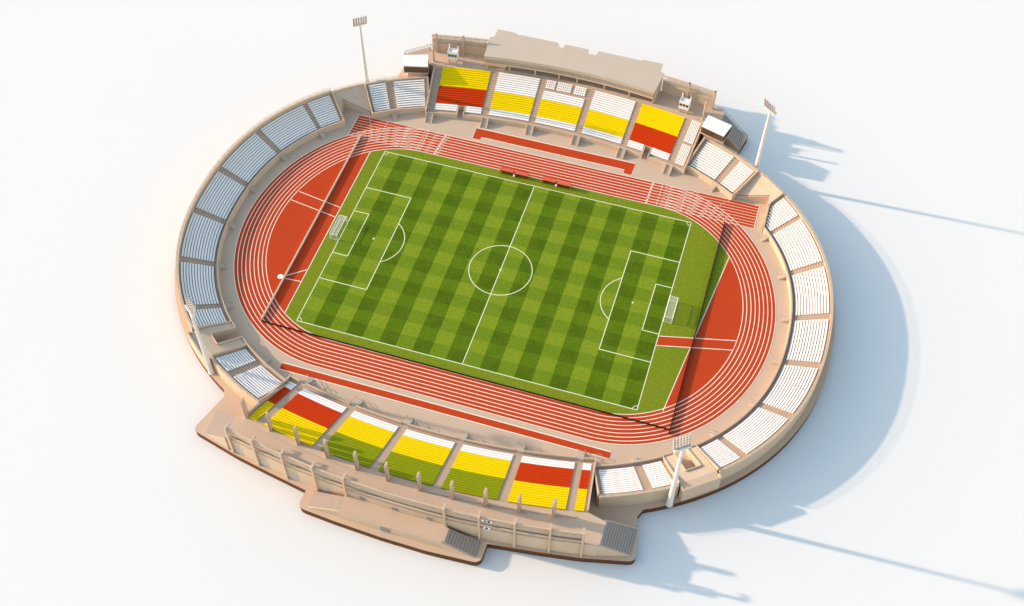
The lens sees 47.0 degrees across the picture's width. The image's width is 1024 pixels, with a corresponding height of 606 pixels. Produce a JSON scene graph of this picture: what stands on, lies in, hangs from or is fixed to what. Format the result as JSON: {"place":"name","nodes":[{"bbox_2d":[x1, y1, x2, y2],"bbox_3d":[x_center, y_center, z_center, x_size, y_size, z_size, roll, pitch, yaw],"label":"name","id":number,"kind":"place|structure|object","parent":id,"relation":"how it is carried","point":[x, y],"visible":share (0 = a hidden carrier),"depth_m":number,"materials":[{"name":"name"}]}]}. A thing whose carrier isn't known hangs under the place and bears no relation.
{"place":"outdoors","nodes":[
{"label":"outdoors","id":0,"kind":"place"},
{"bbox_2d":[233,122,775,444],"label":"running track","id":1,"kind":"structure","parent":0,"point":[725,388],"depth_m":325.83,"materials":[{"name":"red rubber"}]},
{"bbox_2d":[261,134,361,319],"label":"barrier","id":2,"kind":"object","parent":1,"relation":"on","point":[302,243],"visible":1,"depth_m":344.40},
{"bbox_2d":[262,320,668,429],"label":"barrier","id":3,"kind":"object","parent":1,"relation":"on","point":[468,375],"visible":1,"depth_m":314.08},
{"bbox_2d":[348,115,759,228],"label":"sprint straight","id":4,"kind":"object","parent":1,"relation":"attached to","point":[742,214],"visible":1,"depth_m":353.95,"materials":[{"name":"red synthetic rubber track surface"},{"name":"white paint"}]},
{"bbox_2d":[669,222,724,432],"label":"barrier","id":5,"kind":"object","parent":1,"relation":"on","point":[696,329],"visible":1,"depth_m":322.99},
{"bbox_2d":[175,68,834,565],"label":"pavement","id":6,"kind":"structure","parent":0,"point":[261,346],"depth_m":310.82,"materials":[{"name":"beige concrete"}]},
{"bbox_2d":[185,295,214,374],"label":"floodlight mast","id":7,"kind":"object","parent":6,"relation":"on","point":[190,306],"visible":1,"depth_m":301.00,"materials":[{"name":"metal"}]},
{"bbox_2d":[187,321,246,370],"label":"corner platform","id":8,"kind":"structure","parent":6,"relation":"on","point":[212,336],"depth_m":316.70,"materials":[{"name":"beige concrete"}]},
{"bbox_2d":[205,411,234,448],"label":"broad stair","id":9,"kind":"object","parent":6,"relation":"on","point":[215,431],"visible":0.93,"depth_m":301.41,"materials":[{"name":"concrete"}]},
{"bbox_2d":[210,343,289,406],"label":"terrace stand","id":10,"kind":"object","parent":6,"relation":"on","point":[249,374],"visible":0.98,"depth_m":310.84,"materials":[{"name":"concrete"}]},
{"bbox_2d":[176,88,345,331],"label":"terrace stand","id":11,"kind":"object","parent":6,"relation":"on","point":[246,162],"visible":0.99,"depth_m":349.62,"materials":[{"name":"plastic"}]},
{"bbox_2d":[266,152,369,312],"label":"field event zone","id":12,"kind":"object","parent":6,"relation":"on","point":[296,218],"visible":1,"depth_m":346.25,"materials":[{"name":"red rubber"}]},
{"bbox_2d":[332,81,370,113],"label":"corner ramp","id":13,"kind":"structure","parent":6,"relation":"on","point":[355,95],"depth_m":373.80,"materials":[{"name":"beige concrete"}]},
{"bbox_2d":[352,15,368,82],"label":"floodlight mast","id":14,"kind":"object","parent":6,"relation":"on","point":[362,21],"visible":0.88,"depth_m":363.66,"materials":[{"name":"metal"}]},
{"bbox_2d":[308,491,480,557],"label":"entrance building","id":15,"kind":"structure","parent":6,"relation":"on","point":[394,521],"depth_m":285.60,"materials":[{"name":"beige concrete"}]},
{"bbox_2d":[380,526,390,532],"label":"door","id":16,"kind":"structure","parent":15,"relation":"in","point":[381,528],"depth_m":286.06,"materials":[{"name":"grey metal"}]},
{"bbox_2d":[364,74,428,119],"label":"terrace stand","id":17,"kind":"object","parent":6,"relation":"on","point":[394,97],"visible":1,"depth_m":374.75,"materials":[{"name":"plastic"}]},
{"bbox_2d":[223,422,597,556],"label":"wall","id":18,"kind":"structure","parent":6,"relation":"on","point":[514,533],"depth_m":283.89,"materials":[{"name":"beige concrete"}]},
{"bbox_2d":[235,446,243,455],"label":"door","id":19,"kind":"structure","parent":18,"relation":"in","point":[239,450],"depth_m":298.62,"materials":[{"name":"grey metal"}]},
{"bbox_2d":[261,459,268,467],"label":"door","id":20,"kind":"structure","parent":18,"relation":"in","point":[265,463],"depth_m":296.52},
{"bbox_2d":[290,472,298,480],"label":"door","id":21,"kind":"structure","parent":18,"relation":"in","point":[293,476],"depth_m":294.32,"materials":[{"name":"grey metal"}]},
{"bbox_2d":[321,485,328,493],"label":"door","id":22,"kind":"structure","parent":18,"relation":"in","point":[324,489],"depth_m":292.20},
{"bbox_2d":[228,374,603,543],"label":"grandstand","id":23,"kind":"object","parent":6,"relation":"on","point":[406,450],"visible":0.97,"depth_m":294.70,"materials":[{"name":"concrete"}]},
{"bbox_2d":[241,397,248,417],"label":"concrete fin","id":24,"kind":"object","parent":23,"relation":"on","point":[244,408],"visible":1,"depth_m":296.57,"materials":[{"name":"beige concrete"}]},
{"bbox_2d":[265,411,272,431],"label":"concrete fin","id":25,"kind":"object","parent":23,"relation":"on","point":[269,422],"visible":1,"depth_m":294.20,"materials":[{"name":"beige concrete"}]},
{"bbox_2d":[293,425,299,445],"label":"concrete fin","id":26,"kind":"object","parent":23,"relation":"on","point":[296,434],"visible":1,"depth_m":291.77,"materials":[{"name":"beige concrete"}]},
{"bbox_2d":[323,439,329,457],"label":"concrete fin","id":27,"kind":"object","parent":23,"relation":"on","point":[326,449],"visible":1,"depth_m":289.67,"materials":[{"name":"beige concrete"}]},
{"bbox_2d":[353,451,358,470],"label":"concrete fin","id":28,"kind":"object","parent":23,"relation":"on","point":[355,459],"visible":1,"depth_m":287.68,"materials":[{"name":"beige concrete"}]},
{"bbox_2d":[384,462,389,481],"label":"concrete fin","id":29,"kind":"object","parent":23,"relation":"on","point":[386,470],"visible":1,"depth_m":285.99,"materials":[{"name":"beige concrete"}]},
{"bbox_2d":[416,472,421,490],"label":"concrete fin","id":30,"kind":"object","parent":23,"relation":"on","point":[419,482],"visible":1,"depth_m":284.32,"materials":[{"name":"beige concrete"}]},
{"bbox_2d":[450,480,454,499],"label":"concrete fin","id":31,"kind":"object","parent":23,"relation":"on","point":[452,493],"visible":1,"depth_m":282.96,"materials":[{"name":"beige concrete"}]},
{"bbox_2d":[483,487,487,506],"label":"concrete fin","id":32,"kind":"object","parent":23,"relation":"on","point":[485,495],"visible":1,"depth_m":281.63,"materials":[{"name":"beige concrete"}]},
{"bbox_2d":[517,493,521,512],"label":"concrete fin","id":33,"kind":"object","parent":23,"relation":"on","point":[519,502],"visible":1,"depth_m":280.89,"materials":[{"name":"beige concrete"}]},
{"bbox_2d":[551,498,556,517],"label":"concrete fin","id":34,"kind":"object","parent":23,"relation":"on","point":[554,504],"visible":1,"depth_m":280.04,"materials":[{"name":"beige concrete"}]},
{"bbox_2d":[403,55,428,76],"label":"hospitality suite","id":35,"kind":"structure","parent":6,"relation":"on","point":[414,65],"depth_m":376.33,"materials":[{"name":"white paint"}]},
{"bbox_2d":[404,44,430,75],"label":"deck extension","id":36,"kind":"object","parent":6,"relation":"on","point":[424,51],"visible":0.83,"depth_m":383.69,"materials":[{"name":"beige concrete"}]},
{"bbox_2d":[279,362,610,458],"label":"jump runway","id":37,"kind":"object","parent":6,"relation":"on","point":[438,408],"visible":1,"depth_m":308.16,"materials":[{"name":"red rubber"}]},
{"bbox_2d":[472,128,635,175],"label":"jump runway","id":38,"kind":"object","parent":6,"relation":"on","point":[627,167],"visible":1,"depth_m":365.36,"materials":[{"name":"red rubber"}]},
{"bbox_2d":[425,51,722,175],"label":"grandstand","id":39,"kind":"object","parent":6,"relation":"on","point":[662,130],"visible":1,"depth_m":371.23,"materials":[{"name":"plastic"}]},
{"bbox_2d":[432,43,434,61],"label":"concrete fin","id":40,"kind":"object","parent":39,"relation":"on","point":[433,52],"visible":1,"depth_m":378.32,"materials":[{"name":"beige concrete"}]},
{"bbox_2d":[447,44,458,63],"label":"commentary booth","id":41,"kind":"object","parent":39,"relation":"on","point":[453,53],"visible":1,"depth_m":378.19,"materials":[{"name":"beige concrete"}]},
{"bbox_2d":[484,29,664,103],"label":"grandstand roof canopy","id":42,"kind":"object","parent":39,"relation":"on","point":[644,78],"visible":1,"depth_m":373.71,"materials":[{"name":"beige concrete"}]},
{"bbox_2d":[429,33,722,111],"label":"wall","id":43,"kind":"structure","parent":39,"relation":"on","point":[669,86],"depth_m":371.90,"materials":[{"name":"beige concrete"}]},
{"bbox_2d":[678,94,691,113],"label":"commentary booth","id":44,"kind":"object","parent":39,"relation":"on","point":[684,103],"visible":1,"depth_m":364.86,"materials":[{"name":"beige concrete"}]},
{"bbox_2d":[702,102,706,119],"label":"concrete fin","id":45,"kind":"object","parent":39,"relation":"on","point":[704,110],"visible":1,"depth_m":362.27,"materials":[{"name":"beige concrete"}]},
{"bbox_2d":[596,519,637,555],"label":"broad stair","id":46,"kind":"object","parent":6,"relation":"on","point":[616,539],"visible":1,"depth_m":283.12,"materials":[{"name":"concrete"}]},
{"bbox_2d":[593,455,679,507],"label":"terrace stand","id":47,"kind":"object","parent":6,"relation":"on","point":[635,481],"visible":0.95,"depth_m":291.61,"materials":[{"name":"concrete"}]},
{"bbox_2d":[665,434,691,507],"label":"floodlight mast","id":48,"kind":"object","parent":6,"relation":"on","point":[680,449],"visible":1,"depth_m":273.47,"materials":[{"name":"metal"}]},
{"bbox_2d":[664,444,721,500],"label":"corner platform","id":49,"kind":"structure","parent":6,"relation":"on","point":[701,476],"depth_m":292.30,"materials":[{"name":"beige concrete"}]},
{"bbox_2d":[663,257,742,410],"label":"field event zone","id":50,"kind":"object","parent":6,"relation":"on","point":[722,318],"visible":1,"depth_m":323.52,"materials":[{"name":"rubber"}]},
{"bbox_2d":[656,336,735,349],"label":"javelin runway","id":51,"kind":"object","parent":50,"relation":"on","point":[700,343],"visible":1,"depth_m":321.49,"materials":[{"name":"rubber"}]},
{"bbox_2d":[700,115,731,145],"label":"hospitality suite","id":52,"kind":"structure","parent":6,"relation":"on","point":[717,130],"depth_m":359.38,"materials":[{"name":"white paint"}]},
{"bbox_2d":[686,135,758,199],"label":"terrace stand","id":53,"kind":"object","parent":6,"relation":"on","point":[729,174],"visible":0.98,"depth_m":356.55,"materials":[{"name":"plastic"}]},
{"bbox_2d":[716,106,743,150],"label":"broad stair","id":54,"kind":"object","parent":6,"relation":"on","point":[733,140],"visible":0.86,"depth_m":366.74,"materials":[{"name":"concrete"}]},
{"bbox_2d":[737,171,782,229],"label":"corner ramp","id":55,"kind":"structure","parent":6,"relation":"on","point":[760,187],"depth_m":351.20,"materials":[{"name":"beige concrete"}]},
{"bbox_2d":[695,192,833,479],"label":"terrace stand","id":56,"kind":"object","parent":6,"relation":"on","point":[763,424],"visible":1,"depth_m":316.48,"materials":[{"name":"concrete"}]},
{"bbox_2d":[754,98,776,168],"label":"floodlight mast","id":57,"kind":"object","parent":6,"relation":"on","point":[770,107],"visible":0.92,"depth_m":343.05,"materials":[{"name":"metal"}]},
{"bbox_2d":[285,149,728,413],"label":"infield grass","id":58,"kind":"structure","parent":0,"point":[694,270],"depth_m":331.39,"materials":[{"name":"green plant"}]},
{"bbox_2d":[329,215,347,240],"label":"football goal","id":59,"kind":"object","parent":58,"relation":"on","point":[337,225],"visible":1,"depth_m":343.24,"materials":[{"name":"white paint"}]},
{"bbox_2d":[297,151,690,409],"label":"grass pitch","id":60,"kind":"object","parent":58,"relation":"on","point":[565,292],"depth_m":334.70,"materials":[{"name":"plant"}]},
{"bbox_2d":[500,167,514,173],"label":"dugout","id":61,"kind":"object","parent":58,"relation":"on","point":[507,170],"visible":1,"depth_m":357.69,"materials":[{"name":"red plastic"}]},
{"bbox_2d":[515,170,528,178],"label":"dugout","id":62,"kind":"object","parent":58,"relation":"on","point":[522,173],"visible":1,"depth_m":356.78,"materials":[{"name":"red plastic"}]},
{"bbox_2d":[542,177,556,183],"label":"dugout","id":63,"kind":"object","parent":58,"relation":"on","point":[550,179],"visible":1,"depth_m":355.34,"materials":[{"name":"red plastic"}]},
{"bbox_2d":[557,180,570,188],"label":"dugout","id":64,"kind":"object","parent":58,"relation":"on","point":[564,183],"visible":1,"depth_m":354.38,"materials":[{"name":"red plastic"}]},
{"bbox_2d":[663,296,678,323],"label":"football goal","id":65,"kind":"object","parent":58,"relation":"on","point":[674,310],"visible":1,"depth_m":325.86,"materials":[{"name":"white paint"}]},
{"bbox_2d":[0,0,1023,605],"bbox_3d":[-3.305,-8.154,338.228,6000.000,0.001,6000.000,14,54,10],"label":"ground","id":66,"kind":"structure","parent":0,"point":[892,168],"depth_m":331.42,"materials":[{"name":"white"}]}
]}

